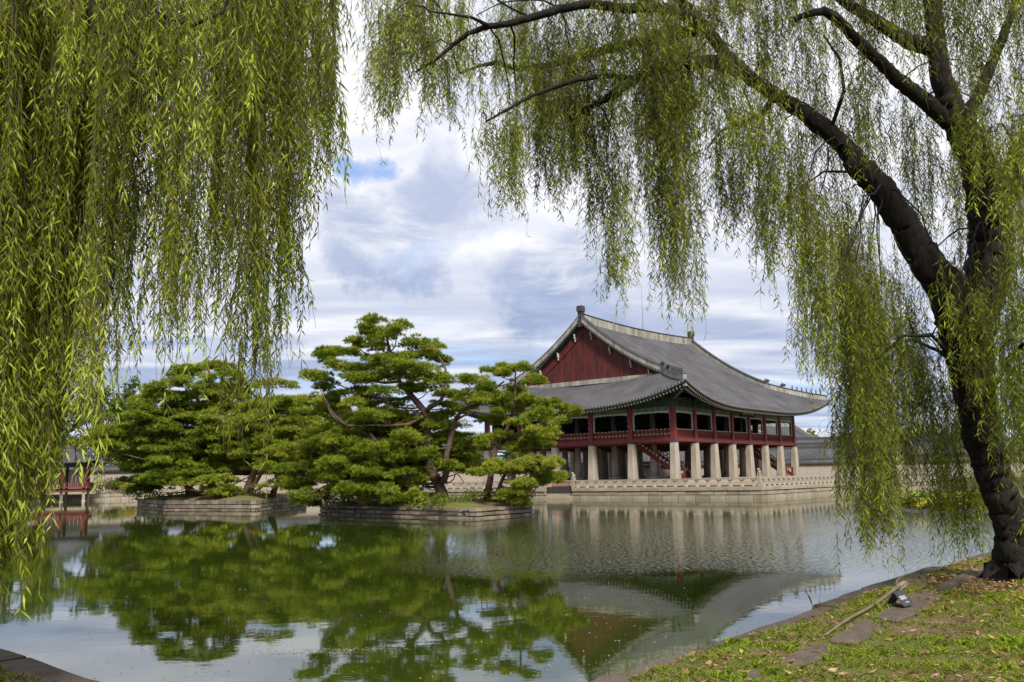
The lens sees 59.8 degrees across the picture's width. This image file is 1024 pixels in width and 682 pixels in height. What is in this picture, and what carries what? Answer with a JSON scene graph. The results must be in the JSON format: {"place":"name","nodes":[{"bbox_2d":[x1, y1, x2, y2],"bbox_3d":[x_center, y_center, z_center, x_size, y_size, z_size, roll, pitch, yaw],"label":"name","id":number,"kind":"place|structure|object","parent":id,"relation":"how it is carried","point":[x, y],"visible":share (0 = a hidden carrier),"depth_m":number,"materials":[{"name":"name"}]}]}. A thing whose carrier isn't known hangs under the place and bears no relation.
{"place":"outdoors","nodes":[
{"label":"outdoors","id":0,"kind":"place"},
{"bbox_2d":[0,671,41,681],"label":"bank","id":1,"kind":"structure","parent":0,"point":[27,673],"depth_m":7.75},
{"bbox_2d":[0,0,359,622],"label":"weeping willow","id":2,"kind":"object","parent":1,"relation":"on","point":[61,79],"visible":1,"depth_m":6.60,"materials":[{"name":"green plant"}]},
{"bbox_2d":[145,493,286,499],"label":"grass","id":3,"kind":"structure","parent":0,"point":[234,496],"depth_m":74.59,"materials":[{"name":"plant"}]},
{"bbox_2d":[122,484,162,500],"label":"shrub","id":4,"kind":"object","parent":3,"relation":"on","point":[149,492],"visible":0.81,"depth_m":82.80,"materials":[{"name":"green plant"}]},
{"bbox_2d":[65,409,222,495],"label":"pine tree","id":5,"kind":"object","parent":3,"relation":"on","point":[145,434],"visible":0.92,"depth_m":75.94,"materials":[{"name":"green plant"}]},
{"bbox_2d":[151,488,189,500],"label":"shrub","id":6,"kind":"object","parent":3,"relation":"on","point":[168,494],"visible":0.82,"depth_m":77.88,"materials":[{"name":"green plant"}]},
{"bbox_2d":[145,472,243,497],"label":"pine tree","id":7,"kind":"object","parent":3,"relation":"on","point":[223,486],"visible":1,"depth_m":73.14,"materials":[{"name":"green plant"}]},
{"bbox_2d":[182,490,214,496],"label":"shrub","id":8,"kind":"object","parent":3,"relation":"on","point":[190,494],"visible":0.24,"depth_m":76.64,"materials":[{"name":"green plant"}]},
{"bbox_2d":[126,359,279,485],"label":"pine tree","id":9,"kind":"object","parent":3,"relation":"on","point":[187,405],"visible":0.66,"depth_m":77.05,"materials":[{"name":"green plant"}]},
{"bbox_2d":[106,415,299,493],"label":"pine tree","id":10,"kind":"object","parent":3,"relation":"on","point":[141,484],"visible":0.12,"depth_m":82.06,"materials":[{"name":"green plant"}]},
{"bbox_2d":[200,394,328,494],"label":"pine tree","id":11,"kind":"object","parent":3,"relation":"on","point":[221,458],"visible":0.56,"depth_m":74.58,"materials":[{"name":"green plant"}]},
{"bbox_2d":[250,490,278,499],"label":"shrub","id":12,"kind":"object","parent":3,"relation":"on","point":[262,494],"visible":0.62,"depth_m":75.39,"materials":[{"name":"green plant"}]},
{"bbox_2d":[256,377,337,496],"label":"pine tree","id":13,"kind":"object","parent":3,"relation":"on","point":[312,400],"visible":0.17,"depth_m":78.02,"materials":[{"name":"green plant"}]},
{"bbox_2d":[325,497,512,507],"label":"grass","id":14,"kind":"structure","parent":0,"point":[470,504],"depth_m":51.01,"materials":[{"name":"green plant"}]},
{"bbox_2d":[271,424,361,507],"bbox_3d":[-12.636,7.921,55.855,5.687,5.271,5.465,-7,-10,33],"label":"pine tree","id":15,"kind":"object","parent":14,"relation":"on","point":[308,494],"visible":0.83,"depth_m":55.26,"materials":[{"name":"green plant"}]},
{"bbox_2d":[322,492,341,504],"bbox_3d":[-12.204,10.426,59.471,2.189,1.130,2.201,-5,-9,23],"label":"shrub","id":16,"kind":"object","parent":14,"relation":"on","point":[326,498],"visible":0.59,"depth_m":59.03,"materials":[{"name":"green plant"}]},
{"bbox_2d":[333,494,358,507],"bbox_3d":[-9.941,10.037,57.019,2.710,1.244,2.654,-1,-9,0],"label":"shrub","id":17,"kind":"object","parent":14,"relation":"on","point":[348,500],"visible":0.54,"depth_m":56.35,"materials":[{"name":"green plant"}]},
{"bbox_2d":[308,410,430,505],"bbox_3d":[-8.305,6.701,51.429,6.799,5.716,7.273,1,-9,-16],"label":"pine tree","id":18,"kind":"object","parent":14,"relation":"on","point":[335,442],"visible":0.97,"depth_m":50.42,"materials":[{"name":"green plant"}]},
{"bbox_2d":[308,407,439,498],"bbox_3d":[-9.241,7.264,57.257,9.568,6.130,8.394,-1,-9,0],"label":"pine tree","id":19,"kind":"object","parent":14,"relation":"on","point":[343,466],"visible":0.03,"depth_m":55.81,"materials":[{"name":"green plant"}]},
{"bbox_2d":[297,312,503,497],"bbox_3d":[-6.439,4.375,55.100,12.541,11.479,12.183,-1,-9,0],"label":"pine tree","id":20,"kind":"object","parent":14,"relation":"on","point":[429,453],"visible":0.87,"depth_m":52.61,"materials":[{"name":"green plant"}]},
{"bbox_2d":[405,492,445,506],"bbox_3d":[-5.019,9.275,52.077,2.588,0.915,2.076,-1,-9,0],"label":"shrub","id":21,"kind":"object","parent":14,"relation":"on","point":[435,494],"visible":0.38,"depth_m":51.74,"materials":[{"name":"green plant"}]},
{"bbox_2d":[416,497,463,509],"bbox_3d":[-3.980,9.186,50.442,2.586,0.771,1.988,-3,-9,12],"label":"shrub","id":22,"kind":"object","parent":14,"relation":"on","point":[424,504],"visible":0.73,"depth_m":50.09,"materials":[{"name":"green plant"}]},
{"bbox_2d":[431,492,477,506],"bbox_3d":[-3.256,9.084,50.691,2.672,0.986,2.669,-1,-9,0],"label":"shrub","id":23,"kind":"object","parent":14,"relation":"on","point":[450,498],"visible":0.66,"depth_m":50.36,"materials":[{"name":"green plant"}]},
{"bbox_2d":[455,487,504,501],"bbox_3d":[-1.750,8.988,51.560,2.799,1.186,2.498,-2,-9,9],"label":"shrub","id":24,"kind":"object","parent":14,"relation":"on","point":[483,495],"visible":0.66,"depth_m":51.05,"materials":[{"name":"green plant"}]},
{"bbox_2d":[502,486,535,500],"bbox_3d":[0.315,9.080,52.500,2.188,1.199,2.131,-1,-9,0],"label":"shrub","id":25,"kind":"object","parent":14,"relation":"on","point":[523,495],"visible":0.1,"depth_m":52.38,"materials":[{"name":"green plant"}]},
{"bbox_2d":[480,453,568,508],"bbox_3d":[0.741,7.889,50.390,5.179,3.333,5.639,-1,-9,0],"label":"pine tree","id":26,"kind":"object","parent":14,"relation":"on","point":[538,468],"visible":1,"depth_m":49.92,"materials":[{"name":"green plant"}]},
{"bbox_2d":[472,359,584,499],"bbox_3d":[0.968,5.060,52.149,6.825,8.468,5.894,-1,-9,0],"label":"pine tree","id":27,"kind":"object","parent":14,"relation":"on","point":[547,415],"visible":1,"depth_m":52.39,"materials":[{"name":"green plant"}]},
{"bbox_2d":[80,521,776,678],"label":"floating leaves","id":28,"kind":"object","parent":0,"point":[415,646],"visible":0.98,"depth_m":11.41,"materials":[{"name":"green plant"}]},
{"bbox_2d":[0,481,1023,681],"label":"water","id":29,"kind":"structure","parent":0,"point":[343,575],"depth_m":18.32,"materials":[{"name":"liquid"}]},
{"bbox_2d":[136,497,305,509],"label":"island wall","id":30,"kind":"structure","parent":29,"relation":"in","point":[259,504],"depth_m":73.46,"materials":[{"name":"stone"}]},
{"bbox_2d":[318,505,533,518],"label":"island wall","id":31,"kind":"structure","parent":29,"relation":"in","point":[478,513],"depth_m":51.05,"materials":[{"name":"stone"}]},
{"bbox_2d":[888,488,1023,513],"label":"lotus leaves","id":32,"kind":"object","parent":29,"relation":"on","point":[914,503],"visible":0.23,"depth_m":45.63,"materials":[{"name":"green plant"}]},
{"bbox_2d":[0,555,1023,681],"bbox_3d":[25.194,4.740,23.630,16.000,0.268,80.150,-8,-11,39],"label":"grass bank","id":33,"kind":"structure","parent":0,"point":[894,643],"depth_m":8.06,"materials":[{"name":"green plant"}]},
{"bbox_2d":[351,0,1023,582],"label":"weeping willow","id":34,"kind":"object","parent":33,"relation":"on","point":[975,336],"visible":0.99,"depth_m":12.17,"materials":[{"name":"green plant"}]},
{"bbox_2d":[747,670,760,679],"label":"paving stone","id":35,"kind":"object","parent":33,"relation":"on","point":[755,673],"visible":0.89,"depth_m":6.81,"materials":[{"name":"grey stone"}]},
{"bbox_2d":[782,644,829,664],"bbox_3d":[2.632,2.764,7.715,0.257,0.180,1.086,-7,-10,33],"label":"paving stone","id":36,"kind":"object","parent":33,"relation":"on","point":[807,655],"visible":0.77,"depth_m":7.52,"materials":[{"name":"grey stone"}]},
{"bbox_2d":[614,555,1023,681],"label":"fallen leaves","id":37,"kind":"object","parent":33,"relation":"on","point":[985,587],"visible":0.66,"depth_m":8.73,"materials":[{"name":"plant"}]},
{"bbox_2d":[829,619,873,643],"bbox_3d":[3.478,2.950,8.890,0.243,0.175,1.569,-7,-10,32],"label":"paving stone","id":38,"kind":"object","parent":33,"relation":"on","point":[858,632],"visible":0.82,"depth_m":8.71,"materials":[{"name":"grey stone"}]},
{"bbox_2d":[826,574,925,635],"bbox_3d":[4.218,3.055,10.525,0.384,0.196,4.246,-8,-11,37],"label":"landing net","id":39,"kind":"object","parent":33,"relation":"on","point":[897,587],"visible":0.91,"depth_m":11.18,"materials":[{"name":"beige wood"}]},
{"bbox_2d":[877,590,941,623],"bbox_3d":[4.812,3.179,10.654,0.402,0.182,2.810,-7,-10,33],"label":"paving stone","id":40,"kind":"object","parent":33,"relation":"on","point":[896,612],"visible":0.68,"depth_m":10.15,"materials":[{"name":"grey stone"}]},
{"bbox_2d":[885,590,913,606],"bbox_3d":[4.477,2.969,10.305,0.250,0.155,0.230,7,-12,-41],"label":"warning sign","id":41,"kind":"object","parent":40,"relation":"on","point":[902,597],"visible":1,"depth_m":10.28,"materials":[{"name":"grey metal"}]},
{"bbox_2d":[928,566,982,591],"bbox_3d":[7.111,3.631,13.664,0.299,0.197,5.199,-8,-11,38],"label":"paving stone","id":42,"kind":"object","parent":33,"relation":"on","point":[952,583],"visible":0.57,"depth_m":12.90,"materials":[{"name":"grey stone"}]},
{"bbox_2d":[50,0,1023,459],"label":"sky","id":43,"kind":"structure","parent":0,"point":[413,238],"materials":[{"name":"white"}]},
{"bbox_2d":[55,476,1022,494],"bbox_3d":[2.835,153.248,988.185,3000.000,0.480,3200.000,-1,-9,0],"label":"ground","id":44,"kind":"structure","parent":0,"point":[270,490],"depth_m":136.26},
{"bbox_2d":[0,649,26,661],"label":"kerb stone","id":45,"kind":"object","parent":44,"relation":"on","point":[6,655],"visible":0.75,"depth_m":8.65,"materials":[{"name":"grey stone"}]},
{"bbox_2d":[26,428,61,482],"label":"broadleaf tree","id":46,"kind":"object","parent":44,"relation":"on","point":[43,458],"visible":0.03,"depth_m":123.75,"materials":[{"name":"green plant"}]},
{"bbox_2d":[0,657,99,681],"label":"kerb stone","id":47,"kind":"object","parent":44,"relation":"on","point":[44,671],"visible":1,"depth_m":8.02,"materials":[{"name":"grey stone"}]},
{"bbox_2d":[44,398,87,446],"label":"broadleaf tree","id":48,"kind":"object","parent":44,"relation":"on","point":[68,424],"visible":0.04,"depth_m":148.65,"materials":[{"name":"green plant"}]},
{"bbox_2d":[70,385,130,464],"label":"broadleaf tree","id":49,"kind":"object","parent":44,"relation":"on","point":[120,404],"visible":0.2,"depth_m":151.84,"materials":[{"name":"green plant"}]},
{"bbox_2d":[91,475,126,493],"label":"shrub","id":50,"kind":"object","parent":44,"relation":"on","point":[116,482],"visible":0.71,"depth_m":135.54,"materials":[{"name":"green plant"}]},
{"bbox_2d":[99,441,135,464],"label":"broadleaf tree","id":51,"kind":"object","parent":44,"relation":"on","point":[112,460],"visible":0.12,"depth_m":145.74,"materials":[{"name":"green plant"}]},
{"bbox_2d":[105,481,136,492],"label":"shrub","id":52,"kind":"object","parent":44,"relation":"on","point":[114,484],"visible":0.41,"depth_m":135.79,"materials":[{"name":"green plant"}]},
{"bbox_2d":[103,376,141,460],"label":"broadleaf tree","id":53,"kind":"object","parent":44,"relation":"on","point":[127,392],"visible":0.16,"depth_m":161.19,"materials":[{"name":"green plant"}]},
{"bbox_2d":[119,483,144,492],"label":"shrub","id":54,"kind":"object","parent":44,"relation":"on","point":[127,484],"visible":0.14,"depth_m":133.85,"materials":[{"name":"green plant"}]},
{"bbox_2d":[27,465,247,494],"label":"palace wall","id":55,"kind":"structure","parent":44,"relation":"on","point":[112,471],"depth_m":140.57,"materials":[{"name":"stone"}]},
{"bbox_2d":[255,465,482,489],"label":"palace wall","id":56,"kind":"structure","parent":44,"relation":"on","point":[465,478],"depth_m":150.39,"materials":[{"name":"beige stone"}]},
{"bbox_2d":[453,432,491,461],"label":"broadleaf tree","id":57,"kind":"object","parent":44,"relation":"on","point":[478,451],"visible":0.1,"depth_m":163.26,"materials":[{"name":"green plant"}]},
{"bbox_2d":[502,451,515,463],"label":"broadleaf tree","id":58,"kind":"object","parent":44,"relation":"on","point":[505,457],"visible":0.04,"depth_m":172.04,"materials":[{"name":"green plant"}]},
{"bbox_2d":[27,478,1023,501],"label":"bank wall","id":59,"kind":"structure","parent":44,"relation":"on","point":[73,497],"depth_m":129.79,"materials":[{"name":"stone"}]},
{"bbox_2d":[33,445,105,501],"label":"waterside pavilion","id":60,"kind":"structure","parent":59,"relation":"on","point":[68,478],"depth_m":126.29,"materials":[{"name":"wood"}]},
{"bbox_2d":[339,475,937,498],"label":"stone terrace","id":61,"kind":"structure","parent":44,"relation":"on","point":[592,492],"depth_m":85.43,"materials":[{"name":"stone"}]},
{"bbox_2d":[422,481,546,489],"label":"balustrade","id":62,"kind":"object","parent":61,"relation":"on","point":[483,483],"visible":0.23,"depth_m":96.80,"materials":[{"name":"stone"}]},
{"bbox_2d":[552,481,570,486],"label":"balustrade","id":63,"kind":"structure","parent":61,"relation":"on","point":[561,485],"depth_m":89.72,"materials":[{"name":"grey stone"}]},
{"bbox_2d":[446,289,830,481],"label":"palace pavilion","id":64,"kind":"structure","parent":61,"relation":"on","point":[634,393],"depth_m":115.71,"materials":[{"name":"grey tile"}]},
{"bbox_2d":[571,468,762,488],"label":"balustrade","id":65,"kind":"object","parent":61,"relation":"on","point":[574,481],"visible":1,"depth_m":81.10,"materials":[{"name":"stone"}]},
{"bbox_2d":[762,467,935,486],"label":"balustrade","id":66,"kind":"object","parent":61,"relation":"on","point":[793,478],"visible":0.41,"depth_m":82.88,"materials":[{"name":"stone"}]},
{"bbox_2d":[590,649,704,681],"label":"kerb stone","id":67,"kind":"object","parent":44,"relation":"on","point":[618,677],"visible":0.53,"depth_m":7.66,"materials":[{"name":"grey stone"}]},
{"bbox_2d":[493,459,806,480],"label":"palace wall","id":68,"kind":"structure","parent":44,"relation":"on","point":[665,472],"depth_m":150.04,"materials":[{"name":"beige stone"}]},
{"bbox_2d":[529,446,844,462],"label":"corridor building","id":69,"kind":"structure","parent":44,"relation":"on","point":[805,452],"depth_m":156.15,"materials":[{"name":"grey brick"}]},
{"bbox_2d":[697,606,836,650],"bbox_3d":[2.958,3.619,9.539,0.501,1.114,3.187,-8,-11,39],"label":"kerb stone","id":70,"kind":"object","parent":44,"relation":"on","point":[809,614],"visible":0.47,"depth_m":9.77,"materials":[{"name":"grey stone"}]},
{"bbox_2d":[751,423,813,436],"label":"palace hall","id":71,"kind":"structure","parent":44,"relation":"on","point":[785,430],"depth_m":186.13,"materials":[{"name":"white paint"}]},
{"bbox_2d":[806,428,818,436],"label":"broadleaf tree","id":72,"kind":"object","parent":44,"relation":"on","point":[809,431],"visible":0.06,"depth_m":206.01,"materials":[{"name":"green plant"}]},
{"bbox_2d":[812,588,878,608],"bbox_3d":[4.588,3.875,11.450,0.726,1.130,1.837,-8,-11,39],"label":"kerb stone","id":73,"kind":"object","parent":44,"relation":"on","point":[844,598],"visible":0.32,"depth_m":11.57,"materials":[{"name":"grey stone"}]},
{"bbox_2d":[796,437,907,442],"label":"corridor building","id":74,"kind":"structure","parent":44,"relation":"on","point":[808,439],"depth_m":168.53,"materials":[{"name":"grey tile"}]},
{"bbox_2d":[861,566,951,588],"bbox_3d":[6.270,4.161,13.544,0.723,1.139,3.542,-8,-11,40],"label":"kerb stone","id":75,"kind":"object","parent":44,"relation":"on","point":[885,583],"visible":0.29,"depth_m":13.51,"materials":[{"name":"grey stone"}]},
{"bbox_2d":[796,438,1021,456],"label":"corridor building","id":76,"kind":"structure","parent":44,"relation":"on","point":[811,444],"depth_m":159.49,"materials":[{"name":"grey brick"}]},
{"bbox_2d":[805,454,1023,478],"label":"palace wall","id":77,"kind":"structure","parent":44,"relation":"on","point":[815,466],"depth_m":148.95,"materials":[{"name":"beige stone"}]},
{"bbox_2d":[892,427,960,439],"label":"palace hall","id":78,"kind":"structure","parent":44,"relation":"on","point":[938,432],"depth_m":184.51,"materials":[{"name":"grey tile"}]},
{"bbox_2d":[942,557,983,566],"bbox_3d":[8.148,4.474,15.699,0.660,1.105,2.187,-8,-11,39],"label":"kerb stone","id":79,"kind":"object","parent":44,"relation":"on","point":[960,561],"visible":0.12,"depth_m":16.17,"materials":[{"name":"grey stone"}]},
{"bbox_2d":[973,552,990,557],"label":"kerb stone","id":80,"kind":"object","parent":44,"relation":"on","point":[981,556],"visible":0.15,"depth_m":17.08,"materials":[{"name":"grey stone"}]}
]}

